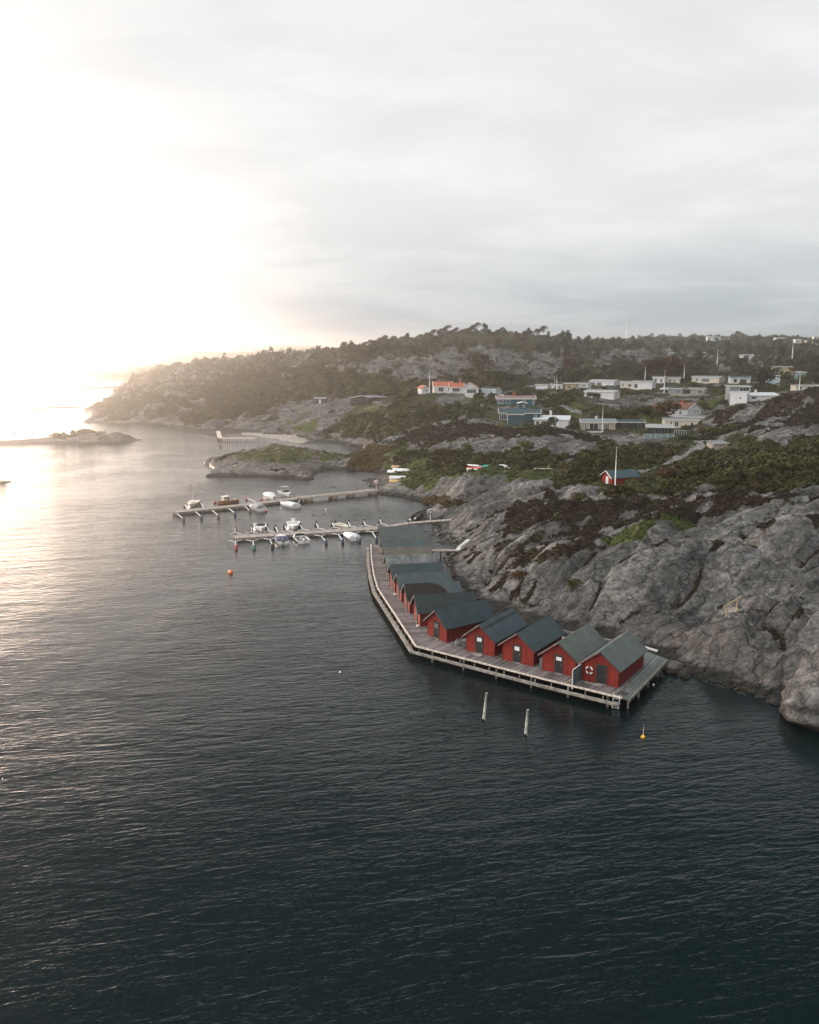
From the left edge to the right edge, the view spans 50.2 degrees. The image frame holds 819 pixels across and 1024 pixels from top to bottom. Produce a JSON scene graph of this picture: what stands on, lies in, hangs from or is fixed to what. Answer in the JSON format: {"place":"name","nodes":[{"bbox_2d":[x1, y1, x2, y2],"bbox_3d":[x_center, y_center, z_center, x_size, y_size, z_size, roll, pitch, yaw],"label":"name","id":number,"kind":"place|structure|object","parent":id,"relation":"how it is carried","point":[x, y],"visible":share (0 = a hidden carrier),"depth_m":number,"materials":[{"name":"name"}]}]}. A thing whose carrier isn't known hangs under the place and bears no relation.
{"place":"outdoors","nodes":[
{"label":"outdoors","id":0,"kind":"place"},
{"bbox_2d":[0,351,30,356],"bbox_3d":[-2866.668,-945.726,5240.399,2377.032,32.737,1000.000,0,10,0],"label":"hills","id":1,"kind":"structure","parent":0,"point":[14,354],"depth_m":4888.75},
{"bbox_2d":[30,344,337,357],"bbox_3d":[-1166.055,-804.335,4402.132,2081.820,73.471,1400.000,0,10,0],"label":"hills","id":2,"kind":"structure","parent":0,"point":[162,352],"depth_m":3997.15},
{"bbox_2d":[0,357,818,1023],"bbox_3d":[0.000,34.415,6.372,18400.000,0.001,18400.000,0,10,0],"label":"sea water","id":3,"kind":"structure","parent":0,"point":[234,797],"depth_m":69.91,"materials":[{"name":"blue liquid"}]},
{"bbox_2d":[218,495,238,503],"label":"cabin boat","id":4,"kind":"object","parent":3,"relation":"on","point":[226,499],"visible":1,"depth_m":202.82,"materials":[{"name":"brown wood"}]},
{"bbox_2d":[172,497,303,514],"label":"floating dock","id":5,"kind":"object","parent":3,"relation":"on","point":[226,507],"visible":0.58,"depth_m":195.82,"materials":[{"name":"grey wood"}]},
{"bbox_2d":[249,503,266,511],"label":"motorboat","id":6,"kind":"object","parent":3,"relation":"on","point":[258,507],"visible":0.98,"depth_m":193.17,"materials":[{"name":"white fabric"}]},
{"bbox_2d":[275,534,289,544],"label":"motorboat","id":7,"kind":"object","parent":3,"relation":"on","point":[280,539],"visible":0.99,"depth_m":160.42,"materials":[{"name":"white plastic"}]},
{"bbox_2d":[280,501,300,508],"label":"motorboat","id":8,"kind":"object","parent":3,"relation":"on","point":[290,504],"visible":0.98,"depth_m":197.34,"materials":[{"name":"white plastic"}]},
{"bbox_2d":[287,518,299,529],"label":"motorboat","id":9,"kind":"object","parent":3,"relation":"on","point":[293,524],"visible":1,"depth_m":175.35,"materials":[{"name":"white plastic"}]},
{"bbox_2d":[293,533,309,543],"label":"motorboat","id":10,"kind":"object","parent":3,"relation":"on","point":[300,538],"visible":1,"depth_m":162.80,"materials":[{"name":"grey plastic"}]},
{"bbox_2d":[234,526,377,540],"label":"floating dock","id":11,"kind":"object","parent":3,"relation":"on","point":[261,536],"visible":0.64,"depth_m":167.79,"materials":[{"name":"grey wood"}]},
{"bbox_2d":[297,489,378,501],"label":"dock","id":12,"kind":"object","parent":3,"relation":"in","point":[308,498],"visible":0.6,"depth_m":210.36,"materials":[{"name":"grey wood"}]},
{"bbox_2d":[343,532,360,540],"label":"motorboat","id":13,"kind":"object","parent":3,"relation":"on","point":[351,536],"visible":1,"depth_m":163.50,"materials":[{"name":"white plastic"}]},
{"bbox_2d":[377,519,451,528],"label":"gangway","id":14,"kind":"object","parent":3,"relation":"in","point":[415,522],"visible":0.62,"depth_m":174.27,"materials":[{"name":"grey wood"}]},
{"bbox_2d":[432,539,470,556],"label":"shore walkway","id":15,"kind":"structure","parent":3,"relation":"in","point":[458,548],"depth_m":150.46,"materials":[{"name":"grey wood"}]},
{"bbox_2d":[366,544,667,708],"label":"boathouse deck","id":16,"kind":"structure","parent":3,"relation":"in","point":[632,687],"depth_m":97.50,"materials":[{"name":"grey wood"}]},
{"bbox_2d":[377,525,423,551],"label":"boathouse","id":17,"kind":"object","parent":16,"relation":"on","point":[397,532],"visible":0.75,"depth_m":148.76,"materials":[{"name":"metal"}]},
{"bbox_2d":[380,539,428,559],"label":"boathouse","id":18,"kind":"object","parent":16,"relation":"on","point":[403,542],"visible":0.45,"depth_m":141.74,"materials":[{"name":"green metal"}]},
{"bbox_2d":[381,546,431,569],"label":"boathouse","id":19,"kind":"object","parent":16,"relation":"on","point":[406,550],"visible":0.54,"depth_m":136.41,"materials":[{"name":"metal"}]},
{"bbox_2d":[383,554,436,580],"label":"boathouse","id":20,"kind":"object","parent":16,"relation":"on","point":[406,559],"visible":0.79,"depth_m":131.14,"materials":[{"name":"metal"}]},
{"bbox_2d":[387,562,443,590],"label":"boathouse","id":21,"kind":"object","parent":16,"relation":"on","point":[393,569],"visible":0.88,"depth_m":125.79,"materials":[{"name":"metal"}]},
{"bbox_2d":[393,571,451,601],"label":"boathouse","id":22,"kind":"object","parent":16,"relation":"on","point":[400,579],"visible":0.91,"depth_m":120.54,"materials":[{"name":"metal"}]},
{"bbox_2d":[400,581,462,613],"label":"boathouse","id":23,"kind":"object","parent":16,"relation":"on","point":[410,590],"visible":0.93,"depth_m":115.27,"materials":[{"name":"metal"}]},
{"bbox_2d":[410,591,475,626],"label":"boathouse","id":24,"kind":"object","parent":16,"relation":"on","point":[425,605],"visible":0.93,"depth_m":109.77,"materials":[{"name":"metal"}]},
{"bbox_2d":[423,599,495,642],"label":"boathouse","id":25,"kind":"object","parent":16,"relation":"on","point":[450,624],"visible":0.94,"depth_m":104.26,"materials":[{"name":"wood"}]},
{"bbox_2d":[462,608,527,656],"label":"boathouse","id":26,"kind":"object","parent":16,"relation":"on","point":[487,637],"visible":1,"depth_m":99.32,"materials":[{"name":"red wood"}]},
{"bbox_2d":[475,635,482,654],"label":"door","id":27,"kind":"structure","parent":26,"relation":"in","point":[479,639],"depth_m":98.91,"materials":[{"name":"wood"}]},
{"bbox_2d":[498,615,565,666],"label":"boathouse","id":28,"kind":"object","parent":16,"relation":"on","point":[527,645],"visible":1,"depth_m":96.38,"materials":[{"name":"wood"}]},
{"bbox_2d":[513,644,520,663],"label":"door","id":29,"kind":"structure","parent":28,"relation":"in","point":[516,648],"depth_m":95.94,"materials":[{"name":"wood"}]},
{"bbox_2d":[564,663,581,688],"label":"screen panel","id":30,"kind":"object","parent":16,"relation":"on","point":[576,674],"visible":1,"depth_m":89.94,"materials":[{"name":"white paint"}]},
{"bbox_2d":[538,623,607,675],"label":"boathouse","id":31,"kind":"object","parent":16,"relation":"on","point":[566,655],"visible":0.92,"depth_m":93.26,"materials":[{"name":"wood"}]},
{"bbox_2d":[554,654,563,674],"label":"door","id":32,"kind":"structure","parent":31,"relation":"in","point":[558,663],"depth_m":92.73,"materials":[{"name":"wood"}]},
{"bbox_2d":[578,630,648,687],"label":"boathouse","id":33,"kind":"object","parent":16,"relation":"on","point":[617,662],"visible":1,"depth_m":90.53,"materials":[{"name":"wood"}]},
{"bbox_2d":[595,664,606,685],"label":"door","id":34,"kind":"structure","parent":33,"relation":"in","point":[601,670],"depth_m":89.79,"materials":[{"name":"wood"}]},
{"bbox_2d":[663,660,685,673],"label":"boulder","id":35,"kind":"object","parent":3,"relation":"in","point":[672,667],"visible":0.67,"depth_m":96.66,"materials":[{"name":"stone"}]},
{"bbox_2d":[0,329,818,697],"bbox_3d":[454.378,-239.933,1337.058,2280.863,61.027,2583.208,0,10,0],"label":"terrain","id":36,"kind":"structure","parent":0,"point":[648,581],"depth_m":180.27,"materials":[{"name":"stone"}]},
{"bbox_2d":[350,395,371,405],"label":"cottage","id":37,"kind":"structure","parent":36,"relation":"on","point":[359,400],"depth_m":397.45,"materials":[{"name":"brown wood"}]},
{"bbox_2d":[0,443,781,705],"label":"shore rubble","id":38,"kind":"object","parent":36,"relation":"on","point":[729,681],"visible":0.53,"depth_m":100.89,"materials":[{"name":"stone"}]},
{"bbox_2d":[346,442,467,506],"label":"reeds","id":39,"kind":"object","parent":36,"relation":"on","point":[374,455],"visible":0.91,"depth_m":262.60,"materials":[{"name":"green plant"}]},
{"bbox_2d":[48,336,818,442],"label":"shrubbery","id":40,"kind":"object","parent":36,"relation":"on","point":[523,391],"visible":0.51,"depth_m":448.43,"materials":[{"name":"green plant"}]},
{"bbox_2d":[432,381,452,392],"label":"cottage","id":41,"kind":"structure","parent":36,"relation":"on","point":[440,386],"depth_m":370.85,"materials":[{"name":"white tile"}]},
{"bbox_2d":[448,380,464,392],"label":"cottage","id":42,"kind":"structure","parent":36,"relation":"on","point":[455,387],"depth_m":366.94,"materials":[{"name":"white wood"}]},
{"bbox_2d":[98,328,818,392],"bbox_3d":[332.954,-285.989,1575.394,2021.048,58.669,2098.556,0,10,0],"label":"woodland","id":43,"kind":"object","parent":36,"relation":"on","point":[574,345],"visible":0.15,"depth_m":731.45,"materials":[{"name":"green plant"}]},
{"bbox_2d":[106,330,817,382],"bbox_3d":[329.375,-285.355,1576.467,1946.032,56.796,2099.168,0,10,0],"label":"shrubbery","id":44,"kind":"object","parent":36,"relation":"on","point":[292,360],"visible":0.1,"depth_m":681.13,"materials":[{"name":"green plant"}]},
{"bbox_2d":[460,371,478,383],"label":"deciduous tree","id":45,"kind":"object","parent":36,"relation":"on","point":[466,377],"visible":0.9,"depth_m":388.34,"materials":[{"name":"green plant"}]},
{"bbox_2d":[464,388,478,397],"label":"porch","id":46,"kind":"object","parent":36,"relation":"on","point":[469,392],"visible":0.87,"depth_m":358.99,"materials":[{"name":"wood"}]},
{"bbox_2d":[466,351,491,368],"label":"deciduous tree","id":47,"kind":"object","parent":36,"relation":"on","point":[484,360],"visible":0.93,"depth_m":471.84,"materials":[{"name":"green plant"}]},
{"bbox_2d":[481,387,501,393],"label":"cottage","id":48,"kind":"structure","parent":36,"relation":"on","point":[487,390],"depth_m":362.41,"materials":[{"name":"wood"}]},
{"bbox_2d":[480,368,503,382],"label":"deciduous tree","id":49,"kind":"object","parent":36,"relation":"on","point":[489,374],"visible":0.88,"depth_m":413.84,"materials":[{"name":"green plant"}]},
{"bbox_2d":[495,372,517,384],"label":"deciduous tree","id":50,"kind":"object","parent":36,"relation":"on","point":[507,375],"visible":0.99,"depth_m":409.88,"materials":[{"name":"green plant"}]},
{"bbox_2d":[495,392,535,406],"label":"cottage","id":51,"kind":"structure","parent":36,"relation":"on","point":[513,399],"depth_m":329.12,"materials":[{"name":"teal paint"}]},
{"bbox_2d":[506,412,524,425],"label":"garden shed","id":52,"kind":"structure","parent":36,"relation":"on","point":[513,418],"depth_m":292.36,"materials":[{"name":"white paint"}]},
{"bbox_2d":[214,387,818,650],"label":"heather","id":53,"kind":"object","parent":36,"relation":"on","point":[767,499],"visible":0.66,"depth_m":148.48,"materials":[{"name":"plant"}]},
{"bbox_2d":[509,570,528,584],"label":"autumn tree","id":54,"kind":"object","parent":36,"relation":"on","point":[520,574],"visible":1,"depth_m":118.74,"materials":[{"name":"orange plant"}]},
{"bbox_2d":[498,409,540,422],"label":"cottage","id":55,"kind":"structure","parent":36,"relation":"on","point":[529,415],"depth_m":300.46,"materials":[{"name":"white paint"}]},
{"bbox_2d":[238,408,808,544],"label":"grass","id":56,"kind":"structure","parent":36,"relation":"on","point":[538,471],"depth_m":217.37,"materials":[{"name":"green plant"}]},
{"bbox_2d":[516,440,534,450],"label":"deciduous tree","id":57,"kind":"object","parent":36,"relation":"on","point":[528,444],"visible":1,"depth_m":231.51,"materials":[{"name":"green plant"}]},
{"bbox_2d":[242,389,816,525],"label":"bushes","id":58,"kind":"object","parent":36,"relation":"on","point":[530,461],"visible":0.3,"depth_m":254.06,"materials":[{"name":"green plant"}]},
{"bbox_2d":[538,416,558,428],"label":"windswept tree","id":59,"kind":"object","parent":36,"relation":"on","point":[553,420],"visible":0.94,"depth_m":286.94,"materials":[{"name":"green plant"}]},
{"bbox_2d":[533,410,570,427],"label":"cottage","id":60,"kind":"structure","parent":36,"relation":"on","point":[563,421],"depth_m":297.95,"materials":[{"name":"white paint"}]},
{"bbox_2d":[562,356,579,368],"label":"autumn tree","id":61,"kind":"object","parent":36,"relation":"on","point":[572,362],"visible":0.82,"depth_m":491.03,"materials":[{"name":"orange plant"}]},
{"bbox_2d":[565,578,582,590],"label":"deciduous tree","id":62,"kind":"object","parent":36,"relation":"on","point":[571,582],"visible":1,"depth_m":115.98,"materials":[{"name":"green plant"}]},
{"bbox_2d":[570,492,589,504],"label":"deciduous tree","id":63,"kind":"object","parent":36,"relation":"on","point":[577,496],"visible":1,"depth_m":153.58,"materials":[{"name":"green plant"}]},
{"bbox_2d":[578,416,616,429],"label":"cottage","id":64,"kind":"structure","parent":36,"relation":"on","point":[592,423],"depth_m":294.77,"materials":[{"name":"white paint"}]},
{"bbox_2d":[584,389,619,399],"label":"cottage","id":65,"kind":"structure","parent":36,"relation":"on","point":[610,394],"depth_m":377.79,"materials":[{"name":"white paint"}]},
{"bbox_2d":[385,433,818,498],"bbox_3d":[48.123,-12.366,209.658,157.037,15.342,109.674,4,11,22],"label":"shrubbery","id":66,"kind":"object","parent":36,"relation":"on","point":[803,481],"visible":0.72,"depth_m":205.12,"materials":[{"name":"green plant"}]},
{"bbox_2d":[589,379,621,385],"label":"cottage","id":67,"kind":"structure","parent":36,"relation":"on","point":[601,382],"depth_m":445.98,"materials":[{"name":"white paint"}]},
{"bbox_2d":[599,469,640,484],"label":"red shed","id":68,"kind":"structure","parent":36,"relation":"on","point":[608,476],"depth_m":184.78,"materials":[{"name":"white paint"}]},
{"bbox_2d":[616,419,645,427],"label":"cottage","id":69,"kind":"structure","parent":36,"relation":"on","point":[626,423],"depth_m":299.67,"materials":[{"name":"white paint"}]},
{"bbox_2d":[632,380,656,389],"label":"cottage","id":70,"kind":"structure","parent":36,"relation":"on","point":[643,384],"depth_m":420.30,"materials":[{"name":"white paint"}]},
{"bbox_2d":[639,356,664,378],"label":"autumn tree","id":71,"kind":"object","parent":36,"relation":"on","point":[649,363],"visible":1,"depth_m":479.48,"materials":[{"name":"orange plant"}]},
{"bbox_2d":[644,434,673,438],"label":"glass fence","id":72,"kind":"object","parent":36,"relation":"on","point":[650,436],"visible":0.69,"depth_m":268.17,"materials":[{"name":"teal glass"}]},
{"bbox_2d":[645,424,673,433],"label":"pavilion","id":73,"kind":"structure","parent":36,"relation":"on","point":[659,428],"depth_m":277.14,"materials":[{"name":"white paint"}]},
{"bbox_2d":[653,467,677,478],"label":"autumn tree","id":74,"kind":"object","parent":36,"relation":"on","point":[665,471],"visible":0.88,"depth_m":172.59,"materials":[{"name":"orange plant"}]},
{"bbox_2d":[651,401,681,416],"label":"autumn tree","id":75,"kind":"object","parent":36,"relation":"on","point":[667,407],"visible":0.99,"depth_m":319.07,"materials":[{"name":"orange plant"}]},
{"bbox_2d":[665,355,683,376],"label":"autumn tree","id":76,"kind":"object","parent":36,"relation":"on","point":[673,360],"visible":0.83,"depth_m":482.55,"materials":[{"name":"orange plant"}]},
{"bbox_2d":[667,387,684,393],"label":"cottage","id":77,"kind":"structure","parent":36,"relation":"on","point":[676,390],"depth_m":400.81,"materials":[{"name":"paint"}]},
{"bbox_2d":[661,417,699,428],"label":"cottage","id":78,"kind":"structure","parent":36,"relation":"on","point":[677,422],"depth_m":290.69,"materials":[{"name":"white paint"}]},
{"bbox_2d":[666,401,702,416],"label":"cottage","id":79,"kind":"structure","parent":36,"relation":"on","point":[690,409],"depth_m":323.96,"materials":[{"name":"white tile"}]},
{"bbox_2d":[670,457,698,468],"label":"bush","id":80,"kind":"object","parent":36,"relation":"on","point":[685,461],"visible":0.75,"depth_m":185.18,"materials":[{"name":"green plant"}]},
{"bbox_2d":[677,668,691,678],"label":"boulder","id":81,"kind":"object","parent":36,"relation":"on","point":[684,673],"visible":0.86,"depth_m":95.31,"materials":[{"name":"stone"}]},
{"bbox_2d":[678,435,714,440],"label":"hedge","id":82,"kind":"object","parent":36,"relation":"on","point":[711,437],"visible":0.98,"depth_m":257.13,"materials":[{"name":"green plant"}]},
{"bbox_2d":[689,387,706,393],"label":"cottage","id":83,"kind":"structure","parent":36,"relation":"on","point":[697,390],"depth_m":400.99,"materials":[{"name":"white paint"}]},
{"bbox_2d":[692,375,725,383],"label":"cottage","id":84,"kind":"structure","parent":36,"relation":"on","point":[707,379],"depth_m":465.25,"materials":[{"name":"white paint"}]},
{"bbox_2d":[703,426,723,435],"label":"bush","id":85,"kind":"object","parent":36,"relation":"on","point":[714,431],"visible":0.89,"depth_m":257.40,"materials":[{"name":"green plant"}]},
{"bbox_2d":[699,459,735,475],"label":"deciduous tree","id":86,"kind":"object","parent":36,"relation":"on","point":[715,466],"visible":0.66,"depth_m":172.49,"materials":[{"name":"green plant"}]},
{"bbox_2d":[705,440,729,449],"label":"garden shed","id":87,"kind":"structure","parent":36,"relation":"on","point":[717,444],"depth_m":243.94,"materials":[{"name":"white paint"}]},
{"bbox_2d":[715,422,741,433],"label":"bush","id":88,"kind":"object","parent":36,"relation":"on","point":[725,427],"visible":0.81,"depth_m":256.01,"materials":[{"name":"green plant"}]},
{"bbox_2d":[725,385,751,402],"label":"storey","id":89,"kind":"object","parent":36,"relation":"on","point":[729,389],"visible":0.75,"depth_m":336.17,"materials":[{"name":"white paint"}]},
{"bbox_2d":[727,376,750,383],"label":"cottage","id":90,"kind":"structure","parent":36,"relation":"on","point":[738,379],"depth_m":444.47,"materials":[{"name":"white paint"}]},
{"bbox_2d":[729,391,749,405],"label":"cottage","id":91,"kind":"structure","parent":36,"relation":"on","point":[737,397],"depth_m":328.95,"materials":[{"name":"white paint"}]},
{"bbox_2d":[722,455,758,468],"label":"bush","id":92,"kind":"object","parent":36,"relation":"on","point":[749,463],"visible":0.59,"depth_m":171.94,"materials":[{"name":"green plant"}]},
{"bbox_2d":[742,538,759,546],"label":"boulder","id":93,"kind":"object","parent":36,"relation":"on","point":[750,542],"visible":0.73,"depth_m":120.78,"materials":[{"name":"stone"}]},
{"bbox_2d":[749,390,778,401],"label":"cottage","id":94,"kind":"structure","parent":36,"relation":"on","point":[755,395],"depth_m":330.92,"materials":[{"name":"white paint"}]},
{"bbox_2d":[747,365,784,386],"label":"deciduous tree","id":95,"kind":"object","parent":36,"relation":"on","point":[762,376],"visible":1,"depth_m":416.10,"materials":[{"name":"green plant"}]},
{"bbox_2d":[750,449,787,466],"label":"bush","id":96,"kind":"object","parent":36,"relation":"on","point":[763,455],"visible":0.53,"depth_m":179.84,"materials":[{"name":"green plant"}]},
{"bbox_2d":[774,452,814,463],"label":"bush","id":97,"kind":"object","parent":36,"relation":"on","point":[795,458],"visible":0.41,"depth_m":176.65,"materials":[{"name":"green plant"}]},
{"bbox_2d":[779,671,818,731],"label":"boulder","id":98,"kind":"object","parent":36,"relation":"on","point":[799,704],"visible":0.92,"depth_m":82.95,"materials":[{"name":"stone"}]},
{"bbox_2d":[790,384,818,390],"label":"cottage","id":99,"kind":"structure","parent":36,"relation":"on","point":[795,387],"depth_m":388.66,"materials":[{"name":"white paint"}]},
{"bbox_2d":[797,442,818,453],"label":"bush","id":100,"kind":"object","parent":36,"relation":"on","point":[809,447],"visible":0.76,"depth_m":189.64,"materials":[{"name":"green plant"}]},
{"bbox_2d":[0,0,818,351],"label":"sky","id":101,"kind":"structure","parent":0,"point":[174,173],"materials":[{"name":"white"}]},
{"bbox_2d":[637,440,704,472],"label":"path","id":102,"kind":"structure","parent":0,"point":[697,447],"depth_m":234.61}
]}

